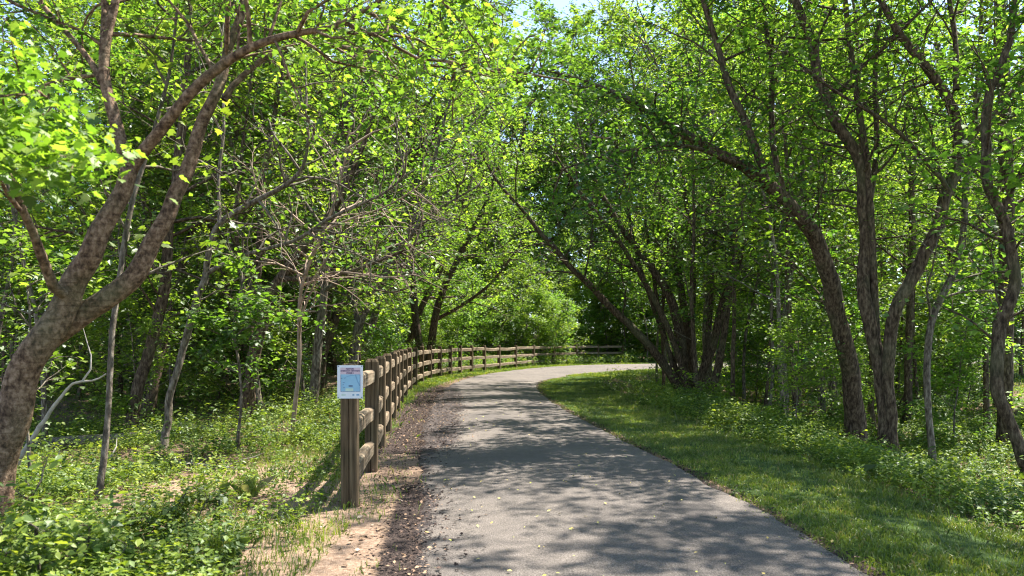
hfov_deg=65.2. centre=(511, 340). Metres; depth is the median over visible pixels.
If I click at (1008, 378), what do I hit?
oak tree
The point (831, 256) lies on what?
slender tree
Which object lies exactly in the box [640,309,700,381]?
understory shrub
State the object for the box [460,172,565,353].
woodland tree
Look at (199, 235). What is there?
slender tree
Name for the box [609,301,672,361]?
understory shrub
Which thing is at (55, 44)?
woodland tree
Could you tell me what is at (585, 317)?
understory shrub
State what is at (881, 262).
slender tree
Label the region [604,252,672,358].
understory shrub
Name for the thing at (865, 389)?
understory shrub
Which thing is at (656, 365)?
slender tree
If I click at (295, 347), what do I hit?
understory shrub
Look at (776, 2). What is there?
woodland tree
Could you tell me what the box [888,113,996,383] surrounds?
slender tree
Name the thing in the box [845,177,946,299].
woodland tree
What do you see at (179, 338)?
understory shrub
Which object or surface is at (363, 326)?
understory shrub
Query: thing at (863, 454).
herb layer
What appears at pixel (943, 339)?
understory shrub
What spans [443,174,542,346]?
woodland tree
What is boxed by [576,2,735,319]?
woodland tree
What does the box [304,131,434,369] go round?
woodland tree
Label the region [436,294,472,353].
understory shrub
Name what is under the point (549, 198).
slender tree
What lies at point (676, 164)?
woodland tree
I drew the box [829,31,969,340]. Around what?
woodland tree
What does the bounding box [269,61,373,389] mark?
slender tree
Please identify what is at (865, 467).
tall grass
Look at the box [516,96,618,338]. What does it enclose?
woodland tree
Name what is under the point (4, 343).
slender tree
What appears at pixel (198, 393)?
understory shrub
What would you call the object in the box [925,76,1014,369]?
slender tree
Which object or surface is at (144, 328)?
understory shrub
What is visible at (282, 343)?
understory shrub
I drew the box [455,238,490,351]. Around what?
slender tree
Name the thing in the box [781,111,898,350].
woodland tree
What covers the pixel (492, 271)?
slender tree
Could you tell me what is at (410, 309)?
understory shrub
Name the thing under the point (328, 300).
slender tree
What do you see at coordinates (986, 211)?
slender tree
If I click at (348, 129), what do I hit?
canopy tree
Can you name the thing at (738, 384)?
understory shrub
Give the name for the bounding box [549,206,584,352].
slender tree
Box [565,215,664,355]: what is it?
understory shrub
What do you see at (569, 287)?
understory shrub
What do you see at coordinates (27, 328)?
woodland tree
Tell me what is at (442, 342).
understory shrub
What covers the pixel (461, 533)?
mulch crumbs
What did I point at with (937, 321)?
understory shrub
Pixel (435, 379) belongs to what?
verge grass
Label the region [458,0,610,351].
woodland tree
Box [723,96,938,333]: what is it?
woodland tree
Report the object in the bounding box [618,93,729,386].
slender tree
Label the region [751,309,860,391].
understory shrub
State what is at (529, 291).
understory shrub
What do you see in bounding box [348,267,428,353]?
understory shrub
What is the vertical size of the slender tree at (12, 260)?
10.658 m
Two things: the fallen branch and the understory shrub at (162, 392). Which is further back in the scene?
the understory shrub at (162, 392)
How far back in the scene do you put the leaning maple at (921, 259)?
11.60 m
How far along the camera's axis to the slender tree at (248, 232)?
31.60 m
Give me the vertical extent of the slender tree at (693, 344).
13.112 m
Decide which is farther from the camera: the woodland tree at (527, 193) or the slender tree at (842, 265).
the woodland tree at (527, 193)
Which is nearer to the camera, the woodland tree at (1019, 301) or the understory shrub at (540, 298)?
the woodland tree at (1019, 301)
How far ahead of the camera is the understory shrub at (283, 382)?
19.46 m
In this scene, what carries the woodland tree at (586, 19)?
on the ground at (332, 561)
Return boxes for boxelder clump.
[427,11,809,398]
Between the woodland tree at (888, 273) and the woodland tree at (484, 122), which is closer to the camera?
the woodland tree at (888, 273)
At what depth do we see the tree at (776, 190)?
12.55 m
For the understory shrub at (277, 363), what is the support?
on the ground at (332, 561)
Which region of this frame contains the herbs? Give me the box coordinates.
[338,351,648,368]
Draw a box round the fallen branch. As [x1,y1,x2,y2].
[166,453,261,468]
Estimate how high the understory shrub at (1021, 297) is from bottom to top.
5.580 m
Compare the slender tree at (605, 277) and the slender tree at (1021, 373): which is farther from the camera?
the slender tree at (605, 277)
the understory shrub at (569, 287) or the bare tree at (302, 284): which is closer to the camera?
the bare tree at (302, 284)
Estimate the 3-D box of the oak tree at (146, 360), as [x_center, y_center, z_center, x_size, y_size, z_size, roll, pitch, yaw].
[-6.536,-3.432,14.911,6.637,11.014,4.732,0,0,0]
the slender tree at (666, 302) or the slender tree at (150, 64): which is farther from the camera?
the slender tree at (666, 302)
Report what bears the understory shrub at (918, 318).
on the ground at (332, 561)
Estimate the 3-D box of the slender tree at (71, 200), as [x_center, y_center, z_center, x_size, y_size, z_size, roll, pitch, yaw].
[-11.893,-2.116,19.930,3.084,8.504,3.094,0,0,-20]
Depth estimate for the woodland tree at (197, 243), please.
18.05 m
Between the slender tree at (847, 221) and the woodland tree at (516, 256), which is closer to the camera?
the slender tree at (847, 221)
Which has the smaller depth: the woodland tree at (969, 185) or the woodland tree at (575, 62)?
the woodland tree at (969, 185)
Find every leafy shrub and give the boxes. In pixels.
[0,438,165,575]
[671,367,737,409]
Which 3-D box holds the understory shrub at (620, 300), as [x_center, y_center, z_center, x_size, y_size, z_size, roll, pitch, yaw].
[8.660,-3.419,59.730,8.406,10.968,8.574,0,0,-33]
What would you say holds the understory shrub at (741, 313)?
on the ground at (332, 561)
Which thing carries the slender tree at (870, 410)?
on the ground at (332, 561)
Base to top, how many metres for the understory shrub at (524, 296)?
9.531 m
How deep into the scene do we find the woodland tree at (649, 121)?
81.33 m
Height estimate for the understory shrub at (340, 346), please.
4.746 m
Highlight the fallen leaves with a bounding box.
[425,389,833,575]
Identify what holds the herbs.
on the ground at (332, 561)
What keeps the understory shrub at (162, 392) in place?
on the ground at (332, 561)
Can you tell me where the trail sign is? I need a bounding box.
[337,365,362,397]
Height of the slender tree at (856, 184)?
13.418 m
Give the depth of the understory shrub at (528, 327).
58.07 m
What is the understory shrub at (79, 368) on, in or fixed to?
on the ground at (332, 561)
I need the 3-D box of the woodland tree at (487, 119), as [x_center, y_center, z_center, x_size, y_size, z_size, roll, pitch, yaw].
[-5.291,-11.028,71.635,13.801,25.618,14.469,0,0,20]
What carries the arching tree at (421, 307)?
on the ground at (332, 561)
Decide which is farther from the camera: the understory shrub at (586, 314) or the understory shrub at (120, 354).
the understory shrub at (586, 314)
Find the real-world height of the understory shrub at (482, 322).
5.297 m
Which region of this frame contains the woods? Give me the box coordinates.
[0,102,1023,340]
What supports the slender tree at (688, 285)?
on the ground at (332, 561)
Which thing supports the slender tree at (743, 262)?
on the ground at (332, 561)
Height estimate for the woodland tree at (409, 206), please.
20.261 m
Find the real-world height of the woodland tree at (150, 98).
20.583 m
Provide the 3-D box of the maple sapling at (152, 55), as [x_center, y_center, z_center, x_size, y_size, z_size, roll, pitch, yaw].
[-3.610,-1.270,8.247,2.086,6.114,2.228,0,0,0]
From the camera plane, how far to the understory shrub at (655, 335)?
58.19 m
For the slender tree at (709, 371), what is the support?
on the ground at (332, 561)
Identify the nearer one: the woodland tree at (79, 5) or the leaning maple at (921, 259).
the leaning maple at (921, 259)
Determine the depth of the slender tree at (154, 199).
29.29 m
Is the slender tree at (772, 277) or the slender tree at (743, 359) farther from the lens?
the slender tree at (743, 359)
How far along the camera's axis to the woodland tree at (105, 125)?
41.72 m
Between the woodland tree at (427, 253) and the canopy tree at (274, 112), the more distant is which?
the woodland tree at (427, 253)
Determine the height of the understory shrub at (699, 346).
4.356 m
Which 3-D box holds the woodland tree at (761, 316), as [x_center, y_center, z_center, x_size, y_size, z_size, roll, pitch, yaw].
[9.156,-3.367,24.932,6.857,11.280,6.161,0,0,9]
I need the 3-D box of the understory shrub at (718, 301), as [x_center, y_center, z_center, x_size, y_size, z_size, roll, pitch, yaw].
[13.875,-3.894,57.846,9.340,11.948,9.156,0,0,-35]
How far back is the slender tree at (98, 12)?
18.98 m
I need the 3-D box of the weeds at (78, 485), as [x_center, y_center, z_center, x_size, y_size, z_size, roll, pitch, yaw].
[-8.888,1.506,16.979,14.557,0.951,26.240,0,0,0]
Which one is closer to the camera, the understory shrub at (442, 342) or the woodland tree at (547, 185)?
the understory shrub at (442, 342)
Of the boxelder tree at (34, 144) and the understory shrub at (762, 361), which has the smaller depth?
the boxelder tree at (34, 144)
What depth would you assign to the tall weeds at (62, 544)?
11.21 m
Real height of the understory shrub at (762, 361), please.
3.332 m
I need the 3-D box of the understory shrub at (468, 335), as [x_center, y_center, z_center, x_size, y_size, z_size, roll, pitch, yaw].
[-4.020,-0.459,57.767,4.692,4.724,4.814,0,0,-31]
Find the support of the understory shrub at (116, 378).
on the ground at (332, 561)
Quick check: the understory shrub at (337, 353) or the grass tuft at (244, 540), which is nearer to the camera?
the grass tuft at (244, 540)
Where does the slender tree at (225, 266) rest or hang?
on the ground at (332, 561)
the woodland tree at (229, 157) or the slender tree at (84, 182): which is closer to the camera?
the slender tree at (84, 182)
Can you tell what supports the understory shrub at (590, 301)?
on the ground at (332, 561)
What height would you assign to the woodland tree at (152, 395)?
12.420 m
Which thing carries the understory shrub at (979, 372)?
on the ground at (332, 561)
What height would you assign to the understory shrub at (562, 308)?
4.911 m
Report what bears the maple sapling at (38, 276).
on the ground at (332, 561)
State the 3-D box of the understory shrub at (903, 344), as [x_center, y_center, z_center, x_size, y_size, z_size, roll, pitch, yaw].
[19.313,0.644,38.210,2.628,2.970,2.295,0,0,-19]
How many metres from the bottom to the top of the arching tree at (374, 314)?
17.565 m
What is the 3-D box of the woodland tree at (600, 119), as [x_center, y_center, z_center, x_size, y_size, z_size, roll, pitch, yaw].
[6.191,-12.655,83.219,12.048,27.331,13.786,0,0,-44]
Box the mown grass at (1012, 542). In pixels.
[512,363,1023,575]
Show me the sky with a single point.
(559, 4)
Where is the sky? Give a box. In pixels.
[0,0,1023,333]
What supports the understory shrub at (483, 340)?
on the ground at (332, 561)
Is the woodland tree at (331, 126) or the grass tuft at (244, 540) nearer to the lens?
the grass tuft at (244, 540)
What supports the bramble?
on the ground at (332, 561)
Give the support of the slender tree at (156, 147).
on the ground at (332, 561)
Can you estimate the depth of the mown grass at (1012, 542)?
7.93 m
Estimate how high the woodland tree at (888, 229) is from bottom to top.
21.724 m
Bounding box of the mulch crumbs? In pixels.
[363,380,894,575]
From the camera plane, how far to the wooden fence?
11.23 m
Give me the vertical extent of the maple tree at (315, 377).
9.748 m
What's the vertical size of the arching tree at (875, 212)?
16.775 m
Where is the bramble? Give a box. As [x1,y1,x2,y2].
[107,471,272,537]
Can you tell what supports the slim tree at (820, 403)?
on the ground at (332, 561)
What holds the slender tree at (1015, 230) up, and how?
on the ground at (332, 561)
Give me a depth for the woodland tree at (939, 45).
40.57 m
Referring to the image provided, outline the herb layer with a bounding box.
[593,360,1023,534]
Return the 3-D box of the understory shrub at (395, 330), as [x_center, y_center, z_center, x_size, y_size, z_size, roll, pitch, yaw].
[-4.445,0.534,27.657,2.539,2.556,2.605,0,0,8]
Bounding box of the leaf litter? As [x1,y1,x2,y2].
[20,395,1021,575]
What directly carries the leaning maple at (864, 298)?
on the ground at (332, 561)
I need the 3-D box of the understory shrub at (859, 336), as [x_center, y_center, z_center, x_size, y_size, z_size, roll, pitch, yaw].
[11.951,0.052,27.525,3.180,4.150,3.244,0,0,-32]
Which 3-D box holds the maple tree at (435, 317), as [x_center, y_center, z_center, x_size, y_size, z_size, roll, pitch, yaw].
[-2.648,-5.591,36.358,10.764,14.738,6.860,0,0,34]
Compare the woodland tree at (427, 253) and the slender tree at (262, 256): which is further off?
the woodland tree at (427, 253)
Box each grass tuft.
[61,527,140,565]
[183,512,272,563]
[228,475,276,497]
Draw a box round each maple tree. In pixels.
[84,0,436,449]
[169,0,464,425]
[226,0,493,411]
[252,50,501,364]
[378,94,547,369]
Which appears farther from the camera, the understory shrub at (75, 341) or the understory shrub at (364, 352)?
the understory shrub at (75, 341)
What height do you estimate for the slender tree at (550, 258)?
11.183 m
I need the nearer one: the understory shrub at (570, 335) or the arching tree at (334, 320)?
the arching tree at (334, 320)
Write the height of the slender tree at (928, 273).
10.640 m
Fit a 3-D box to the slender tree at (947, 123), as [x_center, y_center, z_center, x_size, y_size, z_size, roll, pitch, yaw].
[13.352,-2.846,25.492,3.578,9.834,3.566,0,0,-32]
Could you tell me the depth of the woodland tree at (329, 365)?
37.01 m
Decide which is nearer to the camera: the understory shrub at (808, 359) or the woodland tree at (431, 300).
the understory shrub at (808, 359)
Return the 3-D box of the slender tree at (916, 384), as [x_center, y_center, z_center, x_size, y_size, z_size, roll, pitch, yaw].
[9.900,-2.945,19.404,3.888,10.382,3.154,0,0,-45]
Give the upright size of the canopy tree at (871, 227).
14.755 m
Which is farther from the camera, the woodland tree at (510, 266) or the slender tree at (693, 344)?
the woodland tree at (510, 266)
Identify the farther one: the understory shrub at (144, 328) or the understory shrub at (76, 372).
the understory shrub at (76, 372)
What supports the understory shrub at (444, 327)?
on the ground at (332, 561)
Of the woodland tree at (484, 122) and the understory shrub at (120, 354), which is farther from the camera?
the woodland tree at (484, 122)
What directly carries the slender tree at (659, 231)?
on the ground at (332, 561)
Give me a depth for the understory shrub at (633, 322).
59.16 m
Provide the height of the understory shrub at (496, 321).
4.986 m
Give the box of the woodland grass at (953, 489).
[625,365,1023,510]
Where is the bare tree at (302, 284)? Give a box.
[222,98,480,431]
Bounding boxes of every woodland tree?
[0,0,152,378]
[0,216,53,334]
[5,0,146,307]
[6,0,292,393]
[25,195,108,334]
[38,9,228,366]
[47,0,242,381]
[48,0,371,423]
[67,90,235,407]
[68,15,309,399]
[73,1,253,361]
[98,59,275,313]
[155,0,405,413]
[156,60,397,389]
[160,2,325,366]
[234,0,406,374]
[244,2,478,390]
[268,80,430,382]
[289,122,377,332]
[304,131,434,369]
[313,34,382,340]
[320,81,468,353]
[342,155,448,353]
[355,75,501,350]
[390,144,478,344]
[392,126,487,348]
[406,0,565,347]
[408,95,542,351]
[415,46,533,338]
[437,196,495,335]
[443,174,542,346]
[448,155,546,341]
[453,57,575,342]
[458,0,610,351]
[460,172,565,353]
[473,207,552,350]
[476,82,570,268]
[481,213,526,346]
[502,3,648,349]
[502,111,605,339]
[513,25,663,349]
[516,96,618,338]
[520,94,632,342]
[532,26,659,342]
[565,90,644,331]
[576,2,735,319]
[582,54,676,334]
[603,31,741,281]
[620,70,738,283]
[637,9,748,242]
[675,38,778,337]
[681,1,780,102]
[689,58,905,401]
[722,0,795,207]
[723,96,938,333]
[729,0,994,410]
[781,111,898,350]
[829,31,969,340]
[834,0,1019,365]
[835,67,931,349]
[840,205,901,333]
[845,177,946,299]
[884,24,1023,331]
[894,130,1023,366]
[943,51,1023,337]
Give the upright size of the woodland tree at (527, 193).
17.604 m
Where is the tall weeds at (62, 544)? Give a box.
[0,366,1023,575]
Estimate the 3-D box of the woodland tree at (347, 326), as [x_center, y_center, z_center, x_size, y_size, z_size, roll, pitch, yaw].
[-6.139,-5.425,29.689,8.682,15.245,9.262,0,0,-13]
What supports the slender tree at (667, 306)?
on the ground at (332, 561)
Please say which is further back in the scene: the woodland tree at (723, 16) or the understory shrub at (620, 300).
the woodland tree at (723, 16)
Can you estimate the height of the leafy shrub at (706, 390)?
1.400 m
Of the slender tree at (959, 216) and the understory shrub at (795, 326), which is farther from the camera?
the slender tree at (959, 216)
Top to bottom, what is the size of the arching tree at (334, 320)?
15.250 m
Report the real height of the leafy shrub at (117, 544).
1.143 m
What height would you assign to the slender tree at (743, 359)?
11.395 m
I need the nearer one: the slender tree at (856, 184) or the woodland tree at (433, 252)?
the slender tree at (856, 184)
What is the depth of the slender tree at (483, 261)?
57.16 m
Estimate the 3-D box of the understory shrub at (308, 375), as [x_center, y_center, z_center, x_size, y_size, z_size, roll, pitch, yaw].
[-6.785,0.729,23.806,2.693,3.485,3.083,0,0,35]
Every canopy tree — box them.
[54,0,467,420]
[194,0,508,387]
[674,0,1023,421]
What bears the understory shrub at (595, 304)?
on the ground at (332, 561)
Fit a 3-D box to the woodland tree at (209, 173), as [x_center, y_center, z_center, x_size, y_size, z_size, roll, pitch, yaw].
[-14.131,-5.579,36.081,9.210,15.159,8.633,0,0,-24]
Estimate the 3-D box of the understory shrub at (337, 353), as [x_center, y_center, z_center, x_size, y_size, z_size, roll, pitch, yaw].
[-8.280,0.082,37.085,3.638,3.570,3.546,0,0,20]
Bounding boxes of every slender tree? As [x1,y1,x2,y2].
[0,0,91,380]
[0,0,113,338]
[0,0,117,438]
[0,18,143,356]
[0,123,97,413]
[0,211,47,348]
[1,0,171,399]
[1,3,118,399]
[2,67,95,395]
[45,0,197,399]
[46,9,209,413]
[85,2,221,388]
[85,2,235,400]
[97,70,220,395]
[128,110,208,390]
[132,88,224,382]
[135,44,236,391]
[176,0,363,406]
[192,106,302,395]
[194,77,294,381]
[219,144,279,292]
[240,39,393,399]
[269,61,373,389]
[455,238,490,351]
[462,178,534,353]
[469,219,520,354]
[509,183,572,352]
[525,224,567,350]
[541,225,589,338]
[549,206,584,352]
[570,204,606,283]
[574,229,619,332]
[581,224,629,350]
[602,73,722,391]
[604,0,775,400]
[613,205,665,361]
[617,114,722,377]
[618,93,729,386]
[622,130,724,381]
[624,138,724,356]
[629,0,850,415]
[640,0,762,387]
[648,222,701,363]
[649,199,720,367]
[680,175,741,326]
[683,62,853,404]
[684,113,781,388]
[688,0,903,420]
[689,127,752,370]
[698,187,751,373]
[704,0,896,409]
[707,45,829,409]
[730,269,774,375]
[752,122,856,348]
[758,0,992,436]
[760,117,894,396]
[777,13,919,414]
[811,166,855,369]
[830,115,900,330]
[836,22,997,414]
[836,175,859,286]
[836,229,860,359]
[840,129,933,340]
[844,82,941,392]
[850,89,933,312]
[876,89,997,393]
[879,8,1023,349]
[879,156,967,302]
[881,0,1023,398]
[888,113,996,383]
[898,190,971,366]
[901,163,970,326]
[916,89,1022,380]
[923,85,1023,407]
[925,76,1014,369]
[947,91,1023,324]
[967,106,1023,375]
[970,151,1023,299]
[973,138,1023,307]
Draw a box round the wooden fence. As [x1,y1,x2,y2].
[340,344,623,507]
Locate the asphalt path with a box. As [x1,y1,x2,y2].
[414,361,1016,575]
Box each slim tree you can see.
[677,36,796,405]
[681,2,890,416]
[750,2,895,413]
[827,0,953,423]
[879,0,1023,462]
[922,2,1023,435]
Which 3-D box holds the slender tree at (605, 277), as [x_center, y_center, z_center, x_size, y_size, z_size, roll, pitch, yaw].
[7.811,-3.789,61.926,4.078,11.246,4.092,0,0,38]
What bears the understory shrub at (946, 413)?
on the ground at (332, 561)
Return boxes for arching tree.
[204,0,536,396]
[264,0,605,364]
[316,15,565,347]
[516,0,883,396]
[677,1,979,286]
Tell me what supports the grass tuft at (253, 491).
on the ground at (332, 561)
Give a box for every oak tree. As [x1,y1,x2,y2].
[0,0,333,430]
[869,0,1023,450]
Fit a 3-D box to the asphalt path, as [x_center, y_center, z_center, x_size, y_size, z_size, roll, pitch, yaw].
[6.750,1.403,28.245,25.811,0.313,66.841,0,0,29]
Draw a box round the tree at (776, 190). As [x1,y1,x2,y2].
[493,0,896,448]
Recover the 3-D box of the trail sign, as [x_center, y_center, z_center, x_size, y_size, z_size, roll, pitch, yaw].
[-1.454,0.367,7.184,0.228,0.298,0.011,0,0,-2]
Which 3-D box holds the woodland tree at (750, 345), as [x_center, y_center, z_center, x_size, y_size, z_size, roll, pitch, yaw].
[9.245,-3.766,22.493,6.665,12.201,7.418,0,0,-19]
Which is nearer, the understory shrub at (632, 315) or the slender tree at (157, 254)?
the slender tree at (157, 254)
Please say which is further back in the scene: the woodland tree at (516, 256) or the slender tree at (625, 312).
the woodland tree at (516, 256)
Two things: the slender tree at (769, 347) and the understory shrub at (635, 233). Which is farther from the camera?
the understory shrub at (635, 233)
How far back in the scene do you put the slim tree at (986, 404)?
16.99 m
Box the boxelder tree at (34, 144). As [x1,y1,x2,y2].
[0,0,598,520]
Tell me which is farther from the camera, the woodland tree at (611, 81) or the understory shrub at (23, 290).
the woodland tree at (611, 81)
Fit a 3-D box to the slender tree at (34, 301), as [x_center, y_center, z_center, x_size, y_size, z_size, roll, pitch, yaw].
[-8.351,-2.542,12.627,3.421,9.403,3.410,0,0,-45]
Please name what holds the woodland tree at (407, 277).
on the ground at (332, 561)
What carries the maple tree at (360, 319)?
on the ground at (332, 561)
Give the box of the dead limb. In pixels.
[17,328,105,467]
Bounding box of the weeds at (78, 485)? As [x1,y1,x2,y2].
[0,371,418,575]
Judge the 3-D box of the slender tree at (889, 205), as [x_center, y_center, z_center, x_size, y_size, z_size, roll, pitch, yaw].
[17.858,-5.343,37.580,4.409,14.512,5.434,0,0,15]
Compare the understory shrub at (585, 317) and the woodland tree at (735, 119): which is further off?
the woodland tree at (735, 119)
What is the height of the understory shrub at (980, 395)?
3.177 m
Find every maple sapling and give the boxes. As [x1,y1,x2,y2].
[0,217,108,477]
[50,0,274,501]
[179,240,321,452]
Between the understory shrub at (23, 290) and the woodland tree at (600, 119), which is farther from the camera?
the woodland tree at (600, 119)
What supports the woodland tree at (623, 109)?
on the ground at (332, 561)
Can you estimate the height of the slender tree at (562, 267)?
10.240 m
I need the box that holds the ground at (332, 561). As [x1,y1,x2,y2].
[0,334,1023,575]
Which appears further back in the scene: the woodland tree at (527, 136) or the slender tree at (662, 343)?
the woodland tree at (527, 136)
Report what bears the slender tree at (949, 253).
on the ground at (332, 561)
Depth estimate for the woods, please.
86.82 m
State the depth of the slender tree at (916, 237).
32.48 m
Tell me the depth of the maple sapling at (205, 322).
10.55 m
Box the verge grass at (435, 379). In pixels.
[2,362,659,575]
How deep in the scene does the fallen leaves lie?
6.86 m
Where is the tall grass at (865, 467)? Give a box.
[0,388,1023,575]
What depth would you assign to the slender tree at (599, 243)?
61.84 m
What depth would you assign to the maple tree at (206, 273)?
11.53 m
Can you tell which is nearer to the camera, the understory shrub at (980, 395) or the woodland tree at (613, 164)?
the understory shrub at (980, 395)
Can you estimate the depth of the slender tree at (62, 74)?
17.22 m
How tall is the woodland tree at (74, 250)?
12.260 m
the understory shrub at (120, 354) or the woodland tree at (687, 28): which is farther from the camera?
the woodland tree at (687, 28)
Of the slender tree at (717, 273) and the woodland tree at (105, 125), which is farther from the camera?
the woodland tree at (105, 125)
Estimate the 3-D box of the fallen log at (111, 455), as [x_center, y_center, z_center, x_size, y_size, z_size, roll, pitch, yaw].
[-5.610,1.510,9.756,2.162,0.576,0.268,0,0,-28]
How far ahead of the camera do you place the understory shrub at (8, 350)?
28.48 m
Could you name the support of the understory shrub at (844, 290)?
on the ground at (332, 561)
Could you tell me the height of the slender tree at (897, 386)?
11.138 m
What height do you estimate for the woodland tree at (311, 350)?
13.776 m
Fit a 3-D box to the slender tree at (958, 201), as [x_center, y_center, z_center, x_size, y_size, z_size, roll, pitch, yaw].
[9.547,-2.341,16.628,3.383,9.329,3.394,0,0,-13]
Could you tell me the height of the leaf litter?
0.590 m
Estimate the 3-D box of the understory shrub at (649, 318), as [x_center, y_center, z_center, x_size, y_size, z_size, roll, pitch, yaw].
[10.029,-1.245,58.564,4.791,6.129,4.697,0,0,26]
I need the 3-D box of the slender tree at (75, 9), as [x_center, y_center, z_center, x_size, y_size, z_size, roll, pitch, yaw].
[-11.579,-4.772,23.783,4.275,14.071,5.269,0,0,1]
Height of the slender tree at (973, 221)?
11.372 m
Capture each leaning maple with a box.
[710,0,998,454]
[716,0,1023,456]
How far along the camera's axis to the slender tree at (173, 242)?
26.11 m
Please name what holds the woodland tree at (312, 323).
on the ground at (332, 561)
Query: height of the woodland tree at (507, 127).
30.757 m
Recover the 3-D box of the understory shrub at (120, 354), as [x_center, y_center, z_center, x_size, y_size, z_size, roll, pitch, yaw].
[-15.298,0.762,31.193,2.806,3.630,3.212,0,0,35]
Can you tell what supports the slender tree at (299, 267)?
on the ground at (332, 561)
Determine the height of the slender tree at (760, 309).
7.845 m
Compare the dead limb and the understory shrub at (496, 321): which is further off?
the understory shrub at (496, 321)
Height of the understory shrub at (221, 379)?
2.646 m
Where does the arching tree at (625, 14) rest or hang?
on the ground at (332, 561)
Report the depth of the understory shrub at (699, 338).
38.30 m
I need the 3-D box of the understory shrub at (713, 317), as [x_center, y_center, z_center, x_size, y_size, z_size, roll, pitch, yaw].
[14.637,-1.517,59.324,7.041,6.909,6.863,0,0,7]
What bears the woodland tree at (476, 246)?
on the ground at (332, 561)
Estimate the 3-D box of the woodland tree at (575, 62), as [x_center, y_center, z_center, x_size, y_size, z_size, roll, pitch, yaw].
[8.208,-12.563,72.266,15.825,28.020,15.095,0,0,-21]
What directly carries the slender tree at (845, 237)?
on the ground at (332, 561)
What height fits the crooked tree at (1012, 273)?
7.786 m
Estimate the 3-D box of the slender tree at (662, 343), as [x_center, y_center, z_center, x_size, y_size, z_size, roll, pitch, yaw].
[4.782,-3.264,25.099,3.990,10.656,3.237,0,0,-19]
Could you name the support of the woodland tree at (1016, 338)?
on the ground at (332, 561)
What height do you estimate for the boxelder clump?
11.737 m
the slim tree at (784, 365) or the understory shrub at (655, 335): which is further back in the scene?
the understory shrub at (655, 335)
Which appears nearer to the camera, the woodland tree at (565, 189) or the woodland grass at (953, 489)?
the woodland grass at (953, 489)
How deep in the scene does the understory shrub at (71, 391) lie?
27.71 m
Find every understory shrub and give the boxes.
[0,182,138,423]
[0,304,40,392]
[0,315,107,396]
[9,287,172,406]
[19,298,114,387]
[34,253,214,433]
[53,337,103,393]
[75,333,158,394]
[86,320,149,389]
[103,290,211,401]
[120,252,216,389]
[134,328,206,396]
[145,265,310,409]
[171,314,280,408]
[230,320,309,391]
[235,284,313,395]
[241,317,326,398]
[244,315,336,409]
[279,336,307,379]
[302,314,363,376]
[335,248,409,359]
[336,318,382,364]
[336,322,412,370]
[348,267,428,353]
[348,280,426,359]
[361,340,393,361]
[370,241,450,355]
[404,309,449,366]
[406,321,460,372]
[418,301,491,360]
[424,264,503,363]
[427,262,508,355]
[435,311,492,355]
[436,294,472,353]
[459,295,505,355]
[459,301,496,354]
[470,249,549,354]
[471,292,530,358]
[486,257,571,363]
[489,315,536,355]
[506,285,566,363]
[508,296,571,352]
[512,294,591,363]
[531,288,588,362]
[542,298,590,362]
[546,274,592,352]
[553,245,646,351]
[555,300,615,361]
[559,248,635,357]
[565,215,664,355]
[570,254,659,360]
[570,287,608,354]
[582,226,668,353]
[597,273,699,358]
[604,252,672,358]
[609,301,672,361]
[623,286,669,360]
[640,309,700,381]
[643,269,702,348]
[644,284,730,375]
[664,212,759,359]
[669,283,746,359]
[685,227,764,358]
[695,314,716,369]
[697,257,813,398]
[712,310,774,376]
[723,327,790,404]
[727,311,800,372]
[741,294,868,433]
[749,259,895,422]
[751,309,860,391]
[807,332,908,437]
[816,291,903,388]
[826,275,996,418]
[867,299,990,399]
[896,279,1023,446]
[896,280,967,375]
[896,329,937,366]
[909,392,956,433]
[916,341,989,405]
[917,241,1023,384]
[919,320,1023,414]
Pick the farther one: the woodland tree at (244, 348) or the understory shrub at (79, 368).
the understory shrub at (79, 368)
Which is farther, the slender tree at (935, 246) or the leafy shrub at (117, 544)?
the slender tree at (935, 246)
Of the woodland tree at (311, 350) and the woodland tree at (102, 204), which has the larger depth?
the woodland tree at (311, 350)
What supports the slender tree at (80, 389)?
on the ground at (332, 561)
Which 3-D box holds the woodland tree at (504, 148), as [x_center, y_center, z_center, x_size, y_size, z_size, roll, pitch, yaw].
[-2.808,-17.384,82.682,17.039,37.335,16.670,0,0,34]
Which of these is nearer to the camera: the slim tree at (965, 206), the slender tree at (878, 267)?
the slim tree at (965, 206)
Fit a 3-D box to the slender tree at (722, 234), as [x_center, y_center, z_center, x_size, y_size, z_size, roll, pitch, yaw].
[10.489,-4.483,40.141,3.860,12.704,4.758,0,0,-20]
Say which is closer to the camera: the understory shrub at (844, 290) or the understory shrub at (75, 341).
the understory shrub at (844, 290)
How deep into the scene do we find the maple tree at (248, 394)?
14.97 m
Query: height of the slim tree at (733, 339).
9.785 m
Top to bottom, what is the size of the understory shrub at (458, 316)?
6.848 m
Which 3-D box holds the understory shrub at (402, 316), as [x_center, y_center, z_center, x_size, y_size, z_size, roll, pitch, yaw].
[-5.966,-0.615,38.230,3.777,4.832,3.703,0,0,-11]
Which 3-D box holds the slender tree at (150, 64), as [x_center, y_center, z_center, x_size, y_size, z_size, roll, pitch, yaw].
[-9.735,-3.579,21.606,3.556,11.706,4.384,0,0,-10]
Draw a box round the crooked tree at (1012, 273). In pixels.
[871,0,1023,479]
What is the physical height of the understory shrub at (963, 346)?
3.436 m
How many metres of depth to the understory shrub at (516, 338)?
58.21 m
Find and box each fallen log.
[22,420,215,451]
[37,439,149,482]
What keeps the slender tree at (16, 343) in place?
on the ground at (332, 561)
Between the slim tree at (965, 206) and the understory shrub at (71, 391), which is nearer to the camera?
the slim tree at (965, 206)
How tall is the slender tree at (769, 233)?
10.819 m
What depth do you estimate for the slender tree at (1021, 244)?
31.81 m

